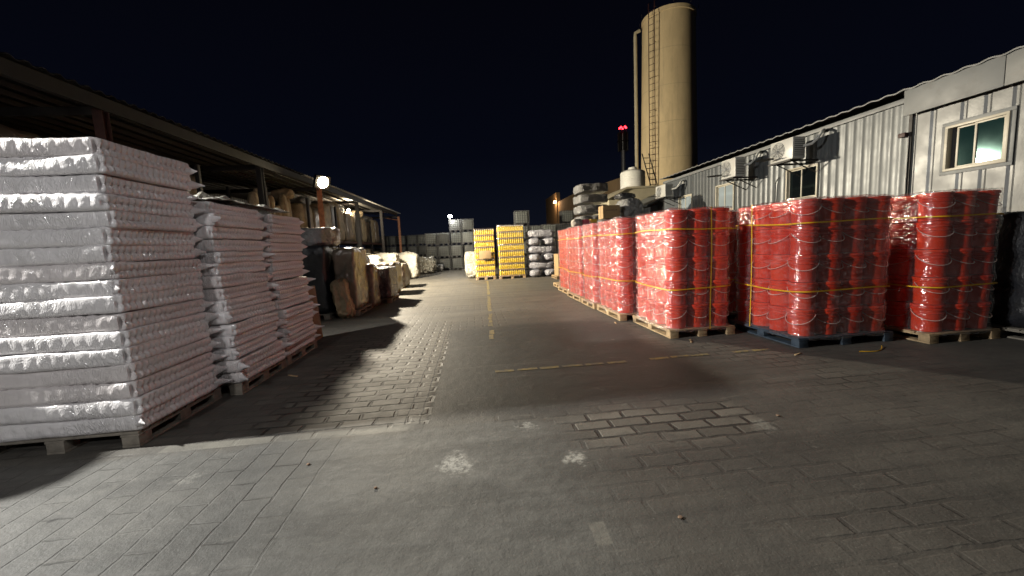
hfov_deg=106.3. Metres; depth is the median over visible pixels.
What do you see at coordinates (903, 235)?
paint bucket
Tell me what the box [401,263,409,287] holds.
wrapped load
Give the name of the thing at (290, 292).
jar pack
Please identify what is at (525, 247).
bulk tote
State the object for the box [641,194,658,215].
site cabin
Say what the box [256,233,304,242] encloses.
jar pack
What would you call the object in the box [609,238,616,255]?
paint bucket
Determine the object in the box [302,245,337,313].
tarpaulin load
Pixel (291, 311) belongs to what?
jar pack
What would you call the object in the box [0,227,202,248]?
jar pack
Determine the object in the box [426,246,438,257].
bulk tote
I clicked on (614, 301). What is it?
paint bucket
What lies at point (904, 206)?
paint bucket
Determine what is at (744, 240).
paint bucket
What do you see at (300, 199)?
woven sack
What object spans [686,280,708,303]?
paint bucket
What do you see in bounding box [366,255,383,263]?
bulk bag
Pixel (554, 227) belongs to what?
bulk tote
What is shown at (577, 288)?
paint bucket
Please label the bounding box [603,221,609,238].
paint bucket
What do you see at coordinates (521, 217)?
bulk tote
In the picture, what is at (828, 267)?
paint bucket
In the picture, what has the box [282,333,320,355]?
jar pack
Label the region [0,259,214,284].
jar pack
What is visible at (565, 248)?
paint bucket
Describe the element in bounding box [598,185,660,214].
pump house
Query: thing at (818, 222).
strapping band
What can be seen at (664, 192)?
air conditioner
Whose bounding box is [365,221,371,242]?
wrapped bale
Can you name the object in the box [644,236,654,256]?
paint bucket
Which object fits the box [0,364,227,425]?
jar pack
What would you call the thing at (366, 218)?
woven sack
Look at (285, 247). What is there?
jar pack
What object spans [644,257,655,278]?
paint bucket
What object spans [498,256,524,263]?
bottle tray
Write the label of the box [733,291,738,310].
paint bucket
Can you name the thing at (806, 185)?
window
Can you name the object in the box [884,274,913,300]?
paint bucket
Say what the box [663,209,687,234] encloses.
paint bucket
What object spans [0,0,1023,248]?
sky
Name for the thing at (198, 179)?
pallet rack
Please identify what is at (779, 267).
paint bucket
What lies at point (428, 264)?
film heap
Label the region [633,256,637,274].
paint bucket
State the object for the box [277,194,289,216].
fabric roll
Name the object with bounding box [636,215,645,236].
paint bucket
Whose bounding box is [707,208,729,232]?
paint bucket
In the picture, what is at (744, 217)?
paint bucket
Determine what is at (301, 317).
jar pack
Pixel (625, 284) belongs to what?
paint bucket
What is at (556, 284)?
pallet
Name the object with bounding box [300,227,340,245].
film bale
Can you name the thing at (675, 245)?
paint bucket
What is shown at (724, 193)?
window
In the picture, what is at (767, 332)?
pallet
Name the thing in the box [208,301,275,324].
jar pack
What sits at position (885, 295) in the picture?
paint bucket
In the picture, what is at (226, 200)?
plastic sheet
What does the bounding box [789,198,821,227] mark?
paint bucket
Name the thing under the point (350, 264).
wrapped load
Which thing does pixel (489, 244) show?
bottle tray
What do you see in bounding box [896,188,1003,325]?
stretch wrap
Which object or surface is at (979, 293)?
paint bucket
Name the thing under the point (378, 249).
bulk tote
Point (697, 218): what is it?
paint bucket
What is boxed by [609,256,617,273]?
paint bucket
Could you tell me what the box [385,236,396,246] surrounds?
bulk tote
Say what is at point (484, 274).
bottle tray
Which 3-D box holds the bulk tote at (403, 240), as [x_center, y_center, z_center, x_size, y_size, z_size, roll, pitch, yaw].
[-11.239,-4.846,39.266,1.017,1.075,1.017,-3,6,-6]
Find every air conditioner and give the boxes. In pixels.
[649,180,683,205]
[707,150,761,189]
[755,128,824,176]
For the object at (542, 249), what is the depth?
19.26 m
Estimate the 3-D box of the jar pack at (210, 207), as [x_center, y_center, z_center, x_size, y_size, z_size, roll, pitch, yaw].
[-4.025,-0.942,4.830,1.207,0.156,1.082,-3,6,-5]
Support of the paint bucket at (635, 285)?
on the paint bucket at (636, 303)
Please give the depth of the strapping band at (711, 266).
6.11 m
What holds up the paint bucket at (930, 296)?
on the paint bucket at (927, 318)
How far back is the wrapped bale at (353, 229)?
25.42 m
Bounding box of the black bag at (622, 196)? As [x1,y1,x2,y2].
[614,192,635,199]
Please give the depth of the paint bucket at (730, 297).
7.30 m
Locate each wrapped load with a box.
[332,247,369,309]
[375,261,402,292]
[376,266,397,298]
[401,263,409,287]
[464,251,479,277]
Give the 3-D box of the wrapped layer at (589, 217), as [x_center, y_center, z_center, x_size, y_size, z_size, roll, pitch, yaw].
[3.586,-3.095,17.438,1.361,0.381,1.226,-3,6,-6]
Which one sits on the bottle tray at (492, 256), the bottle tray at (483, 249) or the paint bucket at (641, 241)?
the bottle tray at (483, 249)
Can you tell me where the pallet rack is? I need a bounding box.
[193,164,382,254]
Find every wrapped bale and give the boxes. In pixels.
[291,203,313,227]
[309,203,331,227]
[311,208,319,227]
[323,201,334,227]
[336,209,344,240]
[343,213,352,240]
[350,214,355,241]
[360,218,366,241]
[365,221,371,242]
[370,220,374,242]
[373,220,379,242]
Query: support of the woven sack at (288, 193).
on the fabric roll
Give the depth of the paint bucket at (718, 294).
6.25 m
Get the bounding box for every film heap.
[420,256,436,273]
[437,264,443,271]
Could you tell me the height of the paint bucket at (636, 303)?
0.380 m
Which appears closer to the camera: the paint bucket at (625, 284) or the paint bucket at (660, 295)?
the paint bucket at (660, 295)
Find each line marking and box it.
[486,281,494,338]
[495,348,770,372]
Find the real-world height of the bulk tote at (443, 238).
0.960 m
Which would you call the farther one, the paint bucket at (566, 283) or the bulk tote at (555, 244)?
the bulk tote at (555, 244)
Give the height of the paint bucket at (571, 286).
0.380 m
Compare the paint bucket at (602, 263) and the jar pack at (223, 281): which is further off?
the paint bucket at (602, 263)
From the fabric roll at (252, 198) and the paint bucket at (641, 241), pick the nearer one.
the paint bucket at (641, 241)
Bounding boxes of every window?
[678,194,692,209]
[715,181,734,209]
[785,162,818,201]
[939,105,1017,175]
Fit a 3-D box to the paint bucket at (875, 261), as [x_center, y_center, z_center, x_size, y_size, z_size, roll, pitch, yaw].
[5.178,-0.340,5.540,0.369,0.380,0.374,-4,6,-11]
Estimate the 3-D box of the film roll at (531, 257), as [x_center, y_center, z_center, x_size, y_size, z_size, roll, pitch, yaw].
[1.108,-1.583,19.757,0.637,0.404,1.448,-3,6,-6]
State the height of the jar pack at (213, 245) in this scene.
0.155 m
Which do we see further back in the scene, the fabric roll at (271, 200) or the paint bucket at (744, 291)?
the fabric roll at (271, 200)
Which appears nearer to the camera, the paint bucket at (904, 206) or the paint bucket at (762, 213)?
the paint bucket at (904, 206)
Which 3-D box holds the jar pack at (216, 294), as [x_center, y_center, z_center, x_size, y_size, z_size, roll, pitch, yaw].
[-3.920,0.047,4.883,1.291,0.155,1.101,-3,7,-4]
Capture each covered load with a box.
[597,217,635,272]
[987,211,1023,327]
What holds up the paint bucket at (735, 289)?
on the paint bucket at (736, 294)
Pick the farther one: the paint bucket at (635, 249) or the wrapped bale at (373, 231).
the wrapped bale at (373, 231)
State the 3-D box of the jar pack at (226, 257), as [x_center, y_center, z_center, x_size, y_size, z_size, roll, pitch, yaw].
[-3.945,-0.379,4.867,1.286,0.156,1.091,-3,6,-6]
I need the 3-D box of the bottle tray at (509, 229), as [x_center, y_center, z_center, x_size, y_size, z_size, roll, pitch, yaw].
[-0.133,-3.000,19.510,1.290,0.304,1.110,-3,6,-5]
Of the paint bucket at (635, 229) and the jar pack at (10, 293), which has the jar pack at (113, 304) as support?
the jar pack at (10, 293)
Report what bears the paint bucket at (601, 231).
on the paint bucket at (601, 246)
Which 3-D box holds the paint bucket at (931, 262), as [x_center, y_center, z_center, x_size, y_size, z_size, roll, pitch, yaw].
[5.838,-0.349,5.344,0.369,0.380,0.374,-1,6,17]
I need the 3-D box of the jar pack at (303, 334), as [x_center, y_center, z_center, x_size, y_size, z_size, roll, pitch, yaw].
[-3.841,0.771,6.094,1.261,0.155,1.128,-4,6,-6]
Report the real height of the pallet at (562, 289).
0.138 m
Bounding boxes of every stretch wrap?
[496,224,525,268]
[635,206,731,308]
[735,194,893,328]
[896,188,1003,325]
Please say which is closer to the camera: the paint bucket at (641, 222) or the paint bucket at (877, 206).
the paint bucket at (877, 206)
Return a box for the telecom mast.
[617,126,628,171]
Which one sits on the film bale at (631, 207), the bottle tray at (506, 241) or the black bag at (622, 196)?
the black bag at (622, 196)
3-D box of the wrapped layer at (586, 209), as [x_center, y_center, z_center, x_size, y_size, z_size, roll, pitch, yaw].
[3.542,-3.546,17.385,1.347,0.375,1.232,-3,6,-6]
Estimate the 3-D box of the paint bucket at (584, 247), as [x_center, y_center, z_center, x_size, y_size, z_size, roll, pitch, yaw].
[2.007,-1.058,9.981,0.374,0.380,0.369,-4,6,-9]
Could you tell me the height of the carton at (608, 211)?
0.463 m
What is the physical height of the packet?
0.270 m
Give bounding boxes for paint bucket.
[561,253,564,264]
[563,242,566,252]
[564,277,567,288]
[567,228,571,240]
[568,241,571,253]
[569,267,572,278]
[569,279,572,291]
[571,228,574,240]
[571,241,574,253]
[571,254,575,266]
[571,267,575,279]
[572,280,576,292]
[574,227,579,240]
[574,241,578,253]
[574,254,578,267]
[575,281,579,294]
[577,226,582,239]
[577,240,583,254]
[577,254,583,268]
[578,268,584,282]
[578,282,584,295]
[582,225,587,239]
[582,240,587,254]
[583,255,587,269]
[583,269,588,283]
[583,284,588,298]
[586,224,593,239]
[586,240,591,254]
[587,255,591,269]
[587,270,592,285]
[587,285,592,300]
[590,223,599,239]
[591,239,599,254]
[591,255,600,270]
[591,271,600,286]
[592,287,600,302]
[598,222,604,238]
[598,239,604,255]
[599,256,605,271]
[599,272,605,288]
[599,288,605,304]
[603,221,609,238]
[603,238,610,255]
[604,256,610,272]
[604,273,610,290]
[604,290,611,307]
[608,220,616,237]
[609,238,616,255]
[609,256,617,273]
[610,274,617,292]
[610,292,617,309]
[615,218,633,237]
[615,237,633,256]
[616,256,633,275]
[616,275,633,293]
[617,293,634,312]
[633,218,637,236]
[633,237,637,255]
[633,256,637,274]
[633,274,637,292]
[634,293,638,311]
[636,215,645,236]
[636,236,645,256]
[636,257,646,276]
[636,276,646,296]
[636,296,646,316]
[644,214,655,235]
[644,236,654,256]
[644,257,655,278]
[644,298,655,320]
[645,278,655,299]
[653,212,665,234]
[653,258,665,279]
[653,279,665,301]
[653,301,665,323]
[654,235,665,257]
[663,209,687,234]
[663,234,687,257]
[664,257,687,281]
[664,281,687,305]
[664,304,687,328]
[686,208,709,233]
[686,233,708,256]
[686,256,708,280]
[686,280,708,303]
[686,303,708,326]
[706,232,729,255]
[706,279,729,302]
[706,302,728,325]
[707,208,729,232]
[707,255,729,279]
[727,211,735,231]
[727,232,735,252]
[727,252,735,272]
[727,272,734,292]
[727,292,734,312]
[733,252,739,271]
[733,272,738,291]
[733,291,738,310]
[734,211,739,231]
[734,232,738,251]
[736,276,753,299]
[736,298,752,321]
[737,207,754,230]
[737,231,754,253]
[737,254,753,276]
[750,301,769,325]
[751,278,769,302]
[752,204,771,229]
[752,230,770,253]
[752,254,771,278]
[766,304,788,330]
[767,279,788,305]
[768,228,789,254]
[768,255,788,279]
[769,202,790,228]
[785,307,816,335]
[787,254,819,282]
[787,281,818,309]
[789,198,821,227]
[789,227,820,254]
[814,307,839,334]
[815,280,842,307]
[816,253,842,280]
[817,226,844,253]
[818,197,845,226]
[836,305,863,332]
[838,279,864,306]
[839,252,866,279]
[840,225,867,252]
[841,196,868,225]
[859,304,885,330]
[860,278,886,304]
[862,251,888,277]
[863,196,891,224]
[863,224,889,251]
[882,298,886,321]
[883,274,886,297]
[883,299,912,326]
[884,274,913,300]
[885,227,889,248]
[885,249,887,273]
[886,201,891,223]
[886,249,914,275]
[887,222,916,248]
[889,195,917,223]
[909,302,946,331]
[911,276,949,304]
[913,249,951,276]
[916,191,955,221]
[916,220,954,248]
[942,302,969,329]
[945,275,972,302]
[947,190,978,220]
[947,248,974,275]
[949,219,976,247]
[965,301,991,328]
[967,274,994,301]
[969,246,996,274]
[970,190,1001,219]
[972,218,998,246]
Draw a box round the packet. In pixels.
[582,219,588,224]
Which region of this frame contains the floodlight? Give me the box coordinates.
[313,174,330,190]
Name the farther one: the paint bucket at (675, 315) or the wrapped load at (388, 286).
the wrapped load at (388, 286)
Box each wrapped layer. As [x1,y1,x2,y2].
[573,183,607,194]
[573,194,607,204]
[573,204,604,214]
[574,215,598,219]
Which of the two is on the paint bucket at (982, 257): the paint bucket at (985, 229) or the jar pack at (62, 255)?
the paint bucket at (985, 229)
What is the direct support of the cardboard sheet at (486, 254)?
attached to the bottle tray at (492, 256)
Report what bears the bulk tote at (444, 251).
on the bulk tote at (446, 263)
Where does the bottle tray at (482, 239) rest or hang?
on the bottle tray at (489, 244)
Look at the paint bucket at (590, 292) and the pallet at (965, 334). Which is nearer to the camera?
the pallet at (965, 334)
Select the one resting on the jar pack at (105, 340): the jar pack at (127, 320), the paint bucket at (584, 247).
the jar pack at (127, 320)
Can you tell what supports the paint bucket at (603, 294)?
on the pallet at (611, 312)
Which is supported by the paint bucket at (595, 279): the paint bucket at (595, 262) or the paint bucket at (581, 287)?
the paint bucket at (595, 262)
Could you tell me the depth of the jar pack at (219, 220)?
4.62 m
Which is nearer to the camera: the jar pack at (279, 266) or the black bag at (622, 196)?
the jar pack at (279, 266)
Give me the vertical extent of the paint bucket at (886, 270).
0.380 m
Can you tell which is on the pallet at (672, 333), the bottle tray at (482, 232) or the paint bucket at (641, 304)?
the paint bucket at (641, 304)
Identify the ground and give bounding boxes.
[0,249,1023,575]
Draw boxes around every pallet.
[0,387,221,454]
[219,358,286,395]
[285,339,317,365]
[319,310,336,319]
[336,303,372,316]
[381,294,398,302]
[476,276,495,279]
[498,275,525,278]
[553,282,560,287]
[558,286,569,293]
[567,291,584,301]
[581,298,600,308]
[597,304,638,320]
[633,315,734,338]
[726,311,737,320]
[730,319,893,347]
[881,322,1000,343]
[976,323,1023,339]
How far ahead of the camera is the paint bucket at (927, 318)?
5.33 m
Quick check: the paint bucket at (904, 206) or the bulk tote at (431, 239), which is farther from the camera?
the bulk tote at (431, 239)
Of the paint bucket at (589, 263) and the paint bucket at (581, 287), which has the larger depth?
the paint bucket at (581, 287)
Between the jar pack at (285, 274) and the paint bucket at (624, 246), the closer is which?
the jar pack at (285, 274)
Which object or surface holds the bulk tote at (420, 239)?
on the bulk tote at (422, 250)
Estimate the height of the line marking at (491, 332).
0.001 m
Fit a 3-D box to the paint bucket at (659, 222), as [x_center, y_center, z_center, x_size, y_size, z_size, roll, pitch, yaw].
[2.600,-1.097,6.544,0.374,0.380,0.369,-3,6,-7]
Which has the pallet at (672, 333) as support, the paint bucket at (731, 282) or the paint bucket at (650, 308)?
the paint bucket at (650, 308)
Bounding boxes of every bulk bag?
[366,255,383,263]
[376,253,399,261]
[398,252,419,278]
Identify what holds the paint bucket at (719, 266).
on the paint bucket at (718, 294)
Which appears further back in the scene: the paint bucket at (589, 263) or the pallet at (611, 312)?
the paint bucket at (589, 263)
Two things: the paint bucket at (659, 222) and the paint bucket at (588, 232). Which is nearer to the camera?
the paint bucket at (659, 222)
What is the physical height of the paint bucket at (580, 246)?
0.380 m
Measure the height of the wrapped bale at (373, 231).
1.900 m
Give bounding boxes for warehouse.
[546,178,620,224]
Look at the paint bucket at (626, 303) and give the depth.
7.78 m
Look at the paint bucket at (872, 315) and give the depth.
5.50 m
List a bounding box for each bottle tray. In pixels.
[474,229,493,235]
[474,235,493,241]
[474,241,493,247]
[475,247,494,253]
[475,253,494,259]
[475,259,494,264]
[476,265,494,270]
[476,271,495,276]
[496,225,522,232]
[497,231,523,238]
[497,238,523,244]
[497,244,524,250]
[498,250,524,256]
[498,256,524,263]
[498,263,524,269]
[499,269,525,275]
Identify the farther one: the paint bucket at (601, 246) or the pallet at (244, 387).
the paint bucket at (601, 246)
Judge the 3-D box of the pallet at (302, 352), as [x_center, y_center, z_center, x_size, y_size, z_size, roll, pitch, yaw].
[-3.952,1.057,6.159,1.190,0.138,1.096,-3,6,-6]
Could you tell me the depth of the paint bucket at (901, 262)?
5.61 m
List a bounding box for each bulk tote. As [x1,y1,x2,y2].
[375,236,385,246]
[375,247,385,252]
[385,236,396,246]
[386,246,396,252]
[396,235,406,245]
[396,246,406,252]
[406,235,417,245]
[407,245,417,253]
[417,234,424,244]
[418,245,425,255]
[425,233,437,245]
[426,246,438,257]
[437,232,450,244]
[438,245,450,257]
[439,258,451,270]
[449,219,461,232]
[450,232,461,244]
[450,245,462,256]
[451,257,463,269]
[461,219,473,231]
[462,231,473,243]
[463,244,474,256]
[500,244,514,252]
[501,257,515,271]
[513,210,528,225]
[515,226,529,239]
[516,241,529,254]
[516,256,529,270]
[530,225,540,239]
[541,224,557,238]
[552,239,557,253]
[556,223,571,238]
[559,210,574,223]
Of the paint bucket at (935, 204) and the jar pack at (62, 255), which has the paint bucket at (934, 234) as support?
the paint bucket at (935, 204)
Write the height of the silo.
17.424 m
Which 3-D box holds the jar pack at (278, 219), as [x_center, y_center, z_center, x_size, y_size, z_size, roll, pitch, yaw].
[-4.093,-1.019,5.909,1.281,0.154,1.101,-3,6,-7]
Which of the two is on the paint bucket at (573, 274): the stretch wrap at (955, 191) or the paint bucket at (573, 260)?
the paint bucket at (573, 260)
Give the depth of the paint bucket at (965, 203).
5.17 m
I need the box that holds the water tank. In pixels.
[620,167,644,188]
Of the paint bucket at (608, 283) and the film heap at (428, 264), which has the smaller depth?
the paint bucket at (608, 283)
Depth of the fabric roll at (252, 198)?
13.83 m
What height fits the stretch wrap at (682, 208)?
2.003 m
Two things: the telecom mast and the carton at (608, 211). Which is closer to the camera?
the carton at (608, 211)
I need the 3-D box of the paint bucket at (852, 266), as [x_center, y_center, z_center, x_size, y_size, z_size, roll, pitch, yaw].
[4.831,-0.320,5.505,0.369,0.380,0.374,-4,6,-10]
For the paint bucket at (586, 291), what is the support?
on the pallet at (589, 303)
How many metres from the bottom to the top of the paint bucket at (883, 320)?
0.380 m
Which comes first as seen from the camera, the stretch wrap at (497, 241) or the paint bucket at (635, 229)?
the paint bucket at (635, 229)
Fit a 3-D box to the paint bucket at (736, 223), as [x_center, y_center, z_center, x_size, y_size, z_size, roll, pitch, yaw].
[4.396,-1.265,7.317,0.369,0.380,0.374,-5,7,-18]
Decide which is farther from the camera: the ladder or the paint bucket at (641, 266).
the ladder
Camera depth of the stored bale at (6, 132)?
7.12 m
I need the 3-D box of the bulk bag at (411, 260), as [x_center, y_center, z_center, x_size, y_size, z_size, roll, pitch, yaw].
[-6.195,-1.338,22.477,1.582,1.583,1.269,-3,6,-6]
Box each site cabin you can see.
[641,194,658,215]
[658,46,1023,223]
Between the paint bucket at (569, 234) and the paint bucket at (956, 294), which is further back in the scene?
the paint bucket at (569, 234)
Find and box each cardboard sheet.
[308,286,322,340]
[479,250,490,258]
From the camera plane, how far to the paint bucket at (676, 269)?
6.14 m
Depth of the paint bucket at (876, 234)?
5.38 m
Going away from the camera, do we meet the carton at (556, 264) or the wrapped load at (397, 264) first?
the wrapped load at (397, 264)
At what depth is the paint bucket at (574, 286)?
11.23 m
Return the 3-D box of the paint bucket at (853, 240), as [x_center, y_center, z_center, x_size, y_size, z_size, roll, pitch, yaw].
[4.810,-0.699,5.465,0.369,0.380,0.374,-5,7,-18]
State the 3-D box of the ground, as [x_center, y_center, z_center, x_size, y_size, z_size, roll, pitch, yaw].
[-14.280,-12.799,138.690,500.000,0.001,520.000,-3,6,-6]
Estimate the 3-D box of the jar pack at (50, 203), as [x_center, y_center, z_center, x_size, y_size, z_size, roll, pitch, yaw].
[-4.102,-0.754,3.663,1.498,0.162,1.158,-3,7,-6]
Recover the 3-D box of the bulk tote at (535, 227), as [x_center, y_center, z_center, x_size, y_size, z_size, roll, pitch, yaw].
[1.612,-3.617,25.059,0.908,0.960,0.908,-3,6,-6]
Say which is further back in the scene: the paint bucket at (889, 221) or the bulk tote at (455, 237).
the bulk tote at (455, 237)
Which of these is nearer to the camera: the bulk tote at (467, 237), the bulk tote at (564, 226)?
the bulk tote at (564, 226)
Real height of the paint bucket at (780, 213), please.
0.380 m
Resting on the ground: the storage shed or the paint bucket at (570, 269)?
the storage shed
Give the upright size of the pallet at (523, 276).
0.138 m
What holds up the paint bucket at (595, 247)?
on the paint bucket at (595, 262)
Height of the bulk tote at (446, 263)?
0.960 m
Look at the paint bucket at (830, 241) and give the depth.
5.31 m
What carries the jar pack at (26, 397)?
on the jar pack at (143, 403)
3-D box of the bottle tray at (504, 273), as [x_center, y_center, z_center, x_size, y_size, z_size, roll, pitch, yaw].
[-0.019,-0.832,19.747,1.290,0.304,1.110,-3,6,-5]
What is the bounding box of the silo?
[633,0,698,185]
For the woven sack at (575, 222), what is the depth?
12.45 m
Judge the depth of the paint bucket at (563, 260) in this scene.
12.77 m
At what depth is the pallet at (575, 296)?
11.09 m
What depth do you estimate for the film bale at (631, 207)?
13.96 m
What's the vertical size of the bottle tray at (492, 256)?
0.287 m
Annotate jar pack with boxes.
[0,137,196,175]
[0,154,204,190]
[0,174,197,204]
[0,192,206,217]
[0,210,203,231]
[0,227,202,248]
[0,245,205,266]
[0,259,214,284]
[0,271,201,302]
[0,285,203,319]
[0,299,213,337]
[0,312,219,355]
[0,324,222,374]
[0,337,220,389]
[0,351,228,408]
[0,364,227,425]
[0,376,231,442]
[190,201,264,218]
[193,213,268,229]
[193,226,272,239]
[193,251,275,263]
[194,239,270,251]
[200,261,270,275]
[201,271,272,288]
[202,281,278,300]
[204,291,279,312]
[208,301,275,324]
[209,311,278,336]
[210,321,287,348]
[211,331,283,361]
[212,340,293,373]
[216,350,289,383]
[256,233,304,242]
[260,214,303,225]
[261,223,304,234]
[263,242,307,252]
[263,252,306,262]
[265,260,303,271]
[268,268,309,281]
[268,276,315,290]
[271,285,313,299]
[271,292,315,309]
[274,301,319,318]
[275,318,313,337]
[276,309,317,328]
[277,324,322,346]
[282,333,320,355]
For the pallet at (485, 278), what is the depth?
19.23 m
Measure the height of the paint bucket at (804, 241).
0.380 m
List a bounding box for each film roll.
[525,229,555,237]
[526,238,539,245]
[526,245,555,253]
[526,253,539,261]
[526,260,553,268]
[527,269,540,276]
[540,237,554,244]
[541,253,553,260]
[541,268,553,275]
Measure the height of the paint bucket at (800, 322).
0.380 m
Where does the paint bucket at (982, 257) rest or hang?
on the paint bucket at (979, 293)
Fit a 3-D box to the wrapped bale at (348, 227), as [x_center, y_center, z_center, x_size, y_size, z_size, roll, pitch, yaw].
[-10.805,-3.846,24.386,1.053,1.834,1.198,-3,6,-6]
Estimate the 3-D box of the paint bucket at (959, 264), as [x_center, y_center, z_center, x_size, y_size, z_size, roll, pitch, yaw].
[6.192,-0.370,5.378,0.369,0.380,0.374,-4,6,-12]
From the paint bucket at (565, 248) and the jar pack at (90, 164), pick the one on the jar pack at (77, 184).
the jar pack at (90, 164)
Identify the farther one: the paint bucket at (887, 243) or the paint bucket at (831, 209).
the paint bucket at (887, 243)
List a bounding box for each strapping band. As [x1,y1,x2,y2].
[599,233,633,235]
[635,227,731,233]
[635,281,730,290]
[688,206,711,328]
[735,281,889,292]
[736,217,893,225]
[749,204,754,325]
[885,282,997,287]
[888,213,1003,219]
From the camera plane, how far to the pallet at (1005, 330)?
5.43 m
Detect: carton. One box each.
[554,254,559,275]
[598,205,619,219]
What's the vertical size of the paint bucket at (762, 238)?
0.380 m
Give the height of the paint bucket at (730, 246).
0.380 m
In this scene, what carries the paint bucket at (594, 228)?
on the paint bucket at (595, 247)
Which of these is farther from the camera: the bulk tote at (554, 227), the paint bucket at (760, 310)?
the bulk tote at (554, 227)
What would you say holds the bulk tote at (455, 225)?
on the bulk tote at (455, 237)
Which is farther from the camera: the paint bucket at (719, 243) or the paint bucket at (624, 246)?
the paint bucket at (624, 246)
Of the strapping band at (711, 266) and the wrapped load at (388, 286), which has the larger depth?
the wrapped load at (388, 286)
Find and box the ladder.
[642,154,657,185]
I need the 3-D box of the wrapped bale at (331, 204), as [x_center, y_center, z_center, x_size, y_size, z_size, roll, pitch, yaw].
[-10.640,-3.792,21.830,1.038,2.263,1.097,-3,6,-6]
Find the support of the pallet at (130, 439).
on the ground
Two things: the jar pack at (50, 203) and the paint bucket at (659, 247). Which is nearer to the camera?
the jar pack at (50, 203)
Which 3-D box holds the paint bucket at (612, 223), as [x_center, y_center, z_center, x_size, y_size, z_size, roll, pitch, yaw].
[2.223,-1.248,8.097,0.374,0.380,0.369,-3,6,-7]
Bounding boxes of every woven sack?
[270,188,294,200]
[294,196,310,204]
[330,278,355,318]
[338,204,343,212]
[351,210,362,217]
[362,216,370,221]
[367,263,380,306]
[571,219,582,227]
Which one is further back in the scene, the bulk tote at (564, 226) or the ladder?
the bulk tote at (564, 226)
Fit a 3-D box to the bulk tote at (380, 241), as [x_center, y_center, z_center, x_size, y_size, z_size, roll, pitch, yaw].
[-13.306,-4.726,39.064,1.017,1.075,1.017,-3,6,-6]
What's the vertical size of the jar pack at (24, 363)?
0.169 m
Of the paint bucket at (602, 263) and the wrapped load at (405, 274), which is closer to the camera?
the paint bucket at (602, 263)
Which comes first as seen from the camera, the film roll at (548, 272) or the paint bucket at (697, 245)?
the paint bucket at (697, 245)
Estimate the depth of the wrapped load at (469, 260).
20.30 m
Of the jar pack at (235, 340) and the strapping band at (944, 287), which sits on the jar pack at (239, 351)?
the jar pack at (235, 340)
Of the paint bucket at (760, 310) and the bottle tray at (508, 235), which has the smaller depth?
the paint bucket at (760, 310)
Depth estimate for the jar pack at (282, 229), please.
5.83 m
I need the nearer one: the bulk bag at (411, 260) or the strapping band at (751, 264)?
the strapping band at (751, 264)
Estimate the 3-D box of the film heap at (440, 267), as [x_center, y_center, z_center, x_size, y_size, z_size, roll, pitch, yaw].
[-5.296,-1.483,28.009,0.646,0.592,0.850,-3,6,-6]
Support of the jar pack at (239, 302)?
on the jar pack at (231, 316)
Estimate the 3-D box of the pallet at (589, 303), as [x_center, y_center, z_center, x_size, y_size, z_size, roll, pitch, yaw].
[2.471,0.355,9.822,1.124,0.139,1.112,-3,6,-6]
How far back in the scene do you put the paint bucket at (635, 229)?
7.71 m
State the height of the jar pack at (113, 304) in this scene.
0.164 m
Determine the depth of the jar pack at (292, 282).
6.01 m
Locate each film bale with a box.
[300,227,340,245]
[615,198,643,217]
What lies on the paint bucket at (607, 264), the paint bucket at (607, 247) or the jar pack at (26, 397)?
the paint bucket at (607, 247)
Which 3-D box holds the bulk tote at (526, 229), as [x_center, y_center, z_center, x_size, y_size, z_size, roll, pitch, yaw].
[0.648,-3.561,24.965,0.908,0.960,0.908,-3,6,-6]
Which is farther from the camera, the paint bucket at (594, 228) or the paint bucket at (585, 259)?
the paint bucket at (585, 259)
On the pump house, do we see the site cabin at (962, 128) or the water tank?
the water tank
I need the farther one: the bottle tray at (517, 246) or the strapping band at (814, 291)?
the bottle tray at (517, 246)
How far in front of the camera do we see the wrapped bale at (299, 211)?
17.81 m
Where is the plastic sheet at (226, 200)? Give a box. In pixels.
[193,191,289,213]
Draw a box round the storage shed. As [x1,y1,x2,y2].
[0,52,401,252]
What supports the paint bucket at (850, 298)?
on the paint bucket at (849, 319)
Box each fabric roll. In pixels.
[247,191,258,204]
[268,195,275,214]
[275,205,281,215]
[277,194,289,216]
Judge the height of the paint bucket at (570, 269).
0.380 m
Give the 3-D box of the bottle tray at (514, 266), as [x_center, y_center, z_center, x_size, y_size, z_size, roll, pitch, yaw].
[-0.039,-1.141,19.713,1.290,0.304,1.110,-3,6,-6]
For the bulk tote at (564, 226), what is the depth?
23.99 m
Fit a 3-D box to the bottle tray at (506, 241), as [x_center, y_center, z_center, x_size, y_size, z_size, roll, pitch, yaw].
[-0.108,-2.380,19.577,1.290,0.304,1.110,-3,6,-5]
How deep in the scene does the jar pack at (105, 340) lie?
3.27 m
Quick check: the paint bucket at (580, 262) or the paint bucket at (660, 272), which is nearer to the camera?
the paint bucket at (660, 272)
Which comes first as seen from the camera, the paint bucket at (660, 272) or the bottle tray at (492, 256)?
the paint bucket at (660, 272)
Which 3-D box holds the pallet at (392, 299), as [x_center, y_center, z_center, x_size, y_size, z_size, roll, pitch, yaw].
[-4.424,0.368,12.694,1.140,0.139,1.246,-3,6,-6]
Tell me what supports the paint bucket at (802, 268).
on the paint bucket at (802, 301)
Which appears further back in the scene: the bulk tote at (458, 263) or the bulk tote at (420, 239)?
the bulk tote at (420, 239)
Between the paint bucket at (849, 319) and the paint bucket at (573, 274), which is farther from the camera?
the paint bucket at (573, 274)
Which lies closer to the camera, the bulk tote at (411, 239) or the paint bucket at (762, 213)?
the paint bucket at (762, 213)
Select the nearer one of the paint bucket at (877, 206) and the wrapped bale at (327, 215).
the paint bucket at (877, 206)
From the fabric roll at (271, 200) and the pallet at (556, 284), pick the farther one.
the fabric roll at (271, 200)

